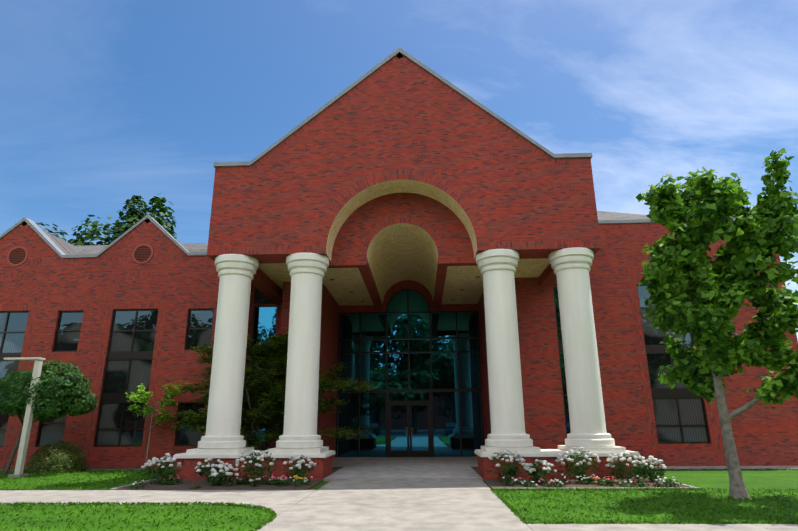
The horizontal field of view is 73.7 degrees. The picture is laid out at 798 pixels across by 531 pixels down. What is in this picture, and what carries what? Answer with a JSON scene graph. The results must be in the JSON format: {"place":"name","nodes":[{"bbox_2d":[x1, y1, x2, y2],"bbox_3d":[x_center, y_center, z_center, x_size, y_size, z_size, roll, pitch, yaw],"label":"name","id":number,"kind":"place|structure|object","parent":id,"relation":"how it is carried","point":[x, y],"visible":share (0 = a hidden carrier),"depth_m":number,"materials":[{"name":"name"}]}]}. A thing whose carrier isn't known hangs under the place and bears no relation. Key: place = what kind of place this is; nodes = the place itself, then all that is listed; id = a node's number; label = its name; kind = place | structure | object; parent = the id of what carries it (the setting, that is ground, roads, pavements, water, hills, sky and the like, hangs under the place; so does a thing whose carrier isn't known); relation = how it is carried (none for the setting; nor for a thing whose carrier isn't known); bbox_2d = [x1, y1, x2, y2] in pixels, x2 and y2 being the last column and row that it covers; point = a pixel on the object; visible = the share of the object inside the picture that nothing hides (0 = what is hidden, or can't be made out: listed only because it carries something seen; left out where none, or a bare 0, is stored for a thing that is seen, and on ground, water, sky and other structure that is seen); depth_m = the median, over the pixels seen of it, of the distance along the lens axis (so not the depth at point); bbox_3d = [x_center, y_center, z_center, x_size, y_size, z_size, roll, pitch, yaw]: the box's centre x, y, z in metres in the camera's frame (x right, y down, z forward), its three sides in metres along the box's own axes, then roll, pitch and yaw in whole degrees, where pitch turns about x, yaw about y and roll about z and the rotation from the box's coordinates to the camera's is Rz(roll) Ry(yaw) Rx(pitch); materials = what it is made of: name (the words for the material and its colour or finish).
{"place":"outdoors","nodes":[
{"label":"outdoors","id":0,"kind":"place"},
{"bbox_2d":[160,329,375,450],"bbox_3d":[-4.901,4.907,19.838,7.467,5.217,5.010,7,-18,-23],"label":"japanese maple","id":1,"kind":"object","parent":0,"point":[264,389],"depth_m":18.97,"materials":[{"name":"green plant"}]},
{"bbox_2d":[0,468,797,530],"bbox_3d":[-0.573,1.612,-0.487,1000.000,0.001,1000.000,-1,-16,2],"label":"lawn","id":2,"kind":"structure","parent":0,"point":[769,479],"depth_m":10.80,"materials":[{"name":"green plant"}]},
{"bbox_2d":[3,357,45,477],"bbox_3d":[-12.913,5.059,17.903,1.350,3.870,0.400,-1,-16,2],"label":"lamp post","id":3,"kind":"object","parent":2,"relation":"on","point":[24,439],"visible":0.88,"depth_m":17.78,"materials":[{"name":"metal"}]},
{"bbox_2d":[0,360,98,474],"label":"round tree","id":4,"kind":"object","parent":2,"relation":"on","point":[61,390],"depth_m":18.34,"materials":[{"name":"green plant"}]},
{"bbox_2d":[24,440,86,472],"bbox_3d":[-12.497,6.988,19.510,2.118,1.104,1.727,-1,-16,2],"label":"round shrub","id":5,"kind":"object","parent":2,"relation":"on","point":[67,460],"depth_m":19.11,"materials":[{"name":"green plant"}]},
{"bbox_2d":[125,383,181,469],"bbox_3d":[-9.212,6.045,19.953,2.006,3.080,2.127,-1,-16,2],"label":"young tree","id":6,"kind":"object","parent":2,"relation":"on","point":[149,409],"depth_m":19.82,"materials":[{"name":"green plant"}]},
{"bbox_2d":[0,211,797,467],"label":"brick building wings","id":7,"kind":"object","parent":2,"relation":"on","point":[173,280],"visible":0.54,"depth_m":21.65,"materials":[{"name":"brick"}]},
{"bbox_2d":[7,246,27,265],"bbox_3d":[-16.546,-0.409,23.077,0.900,0.900,0.035,-1,-16,2],"label":"gable vent","id":8,"kind":"object","parent":7,"relation":"attached to","point":[17,256],"visible":0.94,"depth_m":23.07,"materials":[{"name":"red brick"}]},
{"bbox_2d":[132,244,152,263],"bbox_3d":[-11.011,-0.508,22.871,0.900,0.900,0.035,-1,-16,2],"label":"gable vent","id":9,"kind":"object","parent":7,"relation":"attached to","point":[142,253],"visible":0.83,"depth_m":22.87,"materials":[{"name":"red brick"}]},
{"bbox_2d":[0,284,709,446],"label":"wing window glass","id":10,"kind":"object","parent":7,"relation":"attached to","point":[679,413],"visible":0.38,"depth_m":21.36,"materials":[{"name":"black glass"}]},
{"bbox_2d":[207,47,600,309],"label":"entrance portico","id":11,"kind":"structure","parent":7,"relation":"attached to","point":[374,184],"depth_m":18.99,"materials":[{"name":"brick"}]},
{"bbox_2d":[336,289,483,456],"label":"glass entrance wall","id":12,"kind":"structure","parent":7,"relation":"attached to","point":[408,346],"depth_m":26.06,"materials":[{"name":"glass"}]},
{"bbox_2d":[389,403,409,456],"bbox_3d":[-0.001,7.788,25.225,0.968,2.430,0.134,-1,-16,2],"label":"entrance door","id":13,"kind":"structure","parent":12,"relation":"in","point":[398,429],"depth_m":25.25,"materials":[{"name":"glass"}]},
{"bbox_2d":[409,403,430,456],"bbox_3d":[0.990,7.770,25.188,0.968,2.430,0.134,-1,-16,2],"label":"entrance door","id":14,"kind":"structure","parent":12,"relation":"in","point":[419,413],"depth_m":25.21,"materials":[{"name":"glass"}]},
{"bbox_2d":[0,457,797,530],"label":"walkway","id":15,"kind":"structure","parent":2,"relation":"on","point":[405,494],"depth_m":12.24,"materials":[{"name":"concrete"}]},
{"bbox_2d":[173,450,334,479],"bbox_3d":[-4.478,6.309,16.840,4.640,0.762,1.910,-1,-16,2],"label":"pedestal","id":16,"kind":"object","parent":15,"relation":"on","point":[322,468],"visible":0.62,"depth_m":16.02,"materials":[{"name":"brick"}]},
{"bbox_2d":[186,254,258,453],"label":"column","id":17,"kind":"structure","parent":16,"relation":"on","point":[236,272],"depth_m":17.37,"materials":[{"name":"paint"}]},
{"bbox_2d":[268,253,328,453],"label":"column","id":18,"kind":"structure","parent":16,"relation":"on","point":[307,271],"depth_m":17.27,"materials":[{"name":"paint"}]},
{"bbox_2d":[153,458,654,485],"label":"rose bush stems","id":19,"kind":"object","parent":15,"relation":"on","point":[503,465],"visible":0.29,"depth_m":14.67,"materials":[{"name":"green plant"}]},
{"bbox_2d":[128,447,681,488],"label":"white flowering shrubs","id":20,"kind":"object","parent":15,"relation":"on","point":[154,460],"visible":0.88,"depth_m":14.56,"materials":[{"name":"white plant"}]},
{"bbox_2d":[474,449,639,478],"bbox_3d":[4.774,6.144,16.496,4.640,0.762,1.910,-1,-16,2],"label":"pedestal","id":21,"kind":"object","parent":15,"relation":"on","point":[486,470],"visible":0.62,"depth_m":15.67,"materials":[{"name":"brick"}]},
{"bbox_2d":[476,249,540,452],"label":"column","id":22,"kind":"structure","parent":21,"relation":"on","point":[497,267],"depth_m":17.03,"materials":[{"name":"paint"}]},
{"bbox_2d":[548,247,625,451],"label":"column","id":23,"kind":"structure","parent":21,"relation":"on","point":[572,269],"depth_m":16.95,"materials":[{"name":"paint"}]},
{"bbox_2d":[636,148,797,499],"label":"ginkgo tree","id":24,"kind":"object","parent":2,"relation":"on","point":[758,242],"depth_m":12.30,"materials":[{"name":"green plant"}]},
{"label":"tree trunks","id":25,"kind":"object","parent":2,"relation":"on","visible":0},
{"bbox_2d":[36,193,176,245],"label":"trees","id":26,"kind":"object","parent":25,"relation":"attached to","point":[132,216],"visible":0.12,"depth_m":61.79,"materials":[{"name":"green plant"}]},
{"bbox_2d":[0,0,797,339],"label":"sky","id":27,"kind":"structure","parent":0,"point":[104,104],"materials":[{"name":"blue"}]},
{"bbox_2d":[339,280,477,312],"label":"entrance wall","id":28,"kind":"structure","parent":0,"point":[423,290],"depth_m":26.93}
]}

